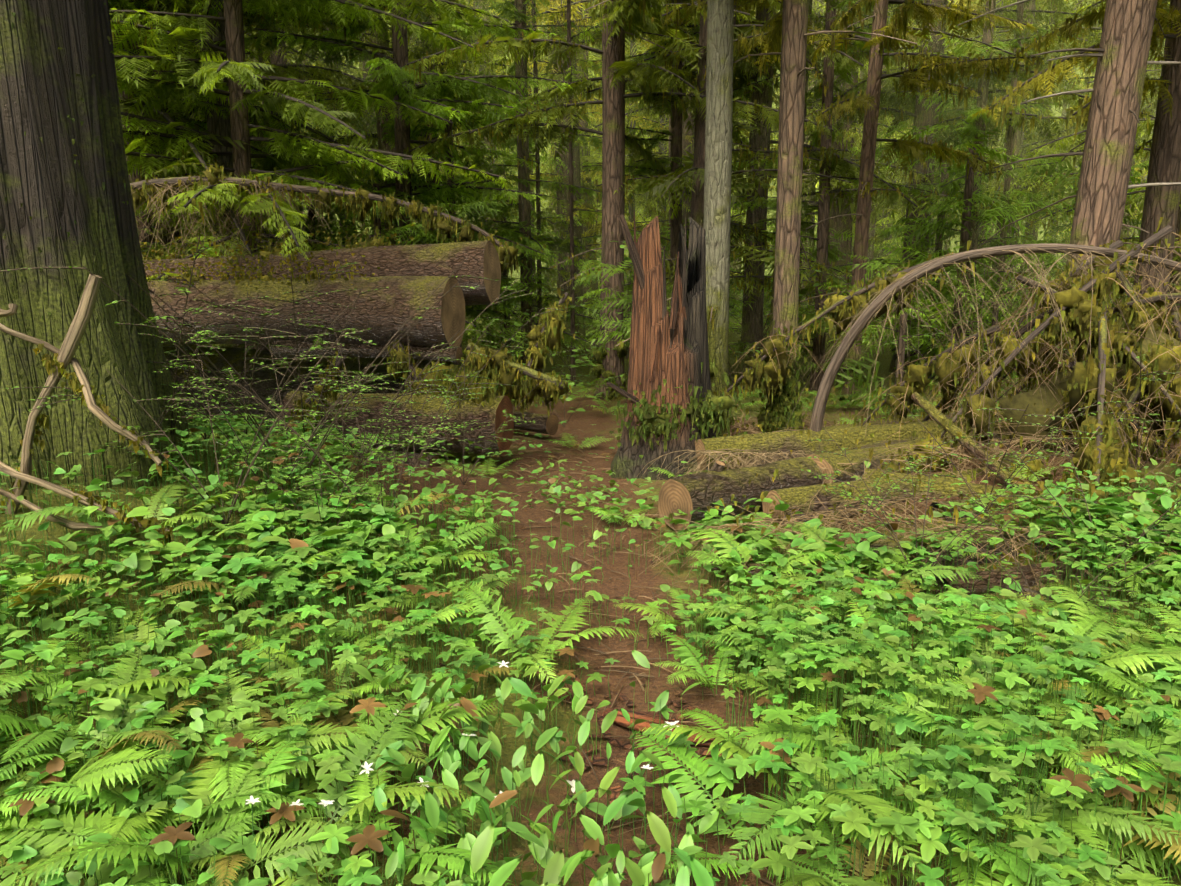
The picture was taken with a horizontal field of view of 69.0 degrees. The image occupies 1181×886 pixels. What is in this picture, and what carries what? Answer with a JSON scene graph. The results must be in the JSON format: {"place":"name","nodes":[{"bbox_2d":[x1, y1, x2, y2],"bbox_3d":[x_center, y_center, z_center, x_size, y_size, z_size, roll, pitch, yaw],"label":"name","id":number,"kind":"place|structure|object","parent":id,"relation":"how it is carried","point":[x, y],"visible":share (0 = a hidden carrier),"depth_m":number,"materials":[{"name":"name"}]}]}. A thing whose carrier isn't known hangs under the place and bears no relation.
{"place":"outdoors","nodes":[
{"label":"outdoors","id":0,"kind":"place"},
{"bbox_2d":[0,1,1180,885],"bbox_3d":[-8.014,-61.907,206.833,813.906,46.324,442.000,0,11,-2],"label":"ground","id":1,"kind":"structure","parent":0,"point":[256,526],"depth_m":3.23,"materials":[{"name":"green plant"}]},
{"bbox_2d":[0,0,190,489],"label":"cedar","id":2,"kind":"object","parent":1,"relation":"on","point":[44,89],"visible":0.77,"depth_m":4.21,"materials":[{"name":"brown plant"}]},
{"bbox_2d":[216,442,679,806],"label":"flowers","id":3,"kind":"object","parent":1,"relation":"on","point":[367,767],"visible":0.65,"depth_m":2.40,"materials":[{"name":"white plant"}]},
{"bbox_2d":[0,0,1180,885],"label":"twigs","id":4,"kind":"object","parent":1,"relation":"on","point":[735,423],"visible":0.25,"depth_m":6.32,"materials":[{"name":"brown wood"}]},
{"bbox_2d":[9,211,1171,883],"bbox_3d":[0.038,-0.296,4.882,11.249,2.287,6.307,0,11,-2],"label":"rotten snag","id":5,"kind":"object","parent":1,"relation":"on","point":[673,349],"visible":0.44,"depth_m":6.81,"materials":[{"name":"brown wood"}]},
{"bbox_2d":[0,0,1180,537],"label":"dead wood","id":6,"kind":"object","parent":1,"relation":"on","point":[74,334],"visible":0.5,"depth_m":6.40,"materials":[{"name":"brown wood"}]},
{"bbox_2d":[0,384,1180,885],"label":"ferns","id":7,"kind":"object","parent":1,"relation":"on","point":[1154,842],"visible":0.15,"depth_m":2.50,"materials":[{"name":"green plant"}]},
{"bbox_2d":[1,0,1180,606],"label":"moss","id":8,"kind":"object","parent":1,"relation":"on","point":[1079,318],"visible":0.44,"depth_m":6.99,"materials":[{"name":"green plant"}]},
{"bbox_2d":[428,240,834,529],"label":"log cut ends","id":9,"kind":"object","parent":1,"relation":"on","point":[674,496],"visible":0.33,"depth_m":6.92,"materials":[{"name":"brown wood"}]},
{"bbox_2d":[108,0,1180,408],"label":"trees","id":10,"kind":"object","parent":1,"relation":"on","point":[204,80],"visible":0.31,"depth_m":10.77,"materials":[{"name":"green plant"}]},
{"bbox_2d":[110,0,1180,432],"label":"trunks","id":11,"kind":"object","parent":1,"relation":"on","point":[1108,162],"visible":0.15,"depth_m":10.41,"materials":[{"name":"brown plant"}]},
{"bbox_2d":[143,240,1174,747],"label":"logs","id":12,"kind":"object","parent":1,"relation":"on","point":[409,278],"visible":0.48,"depth_m":6.98,"materials":[{"name":"brown wood"}]},
{"bbox_2d":[703,0,733,436],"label":"tree trunk","id":13,"kind":"object","parent":1,"relation":"on","point":[718,133],"visible":0.6,"depth_m":7.54,"materials":[{"name":"grey plant"}]},
{"bbox_2d":[135,0,1169,385],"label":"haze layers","id":14,"kind":"object","parent":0,"point":[765,174],"visible":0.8,"depth_m":15.24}
]}

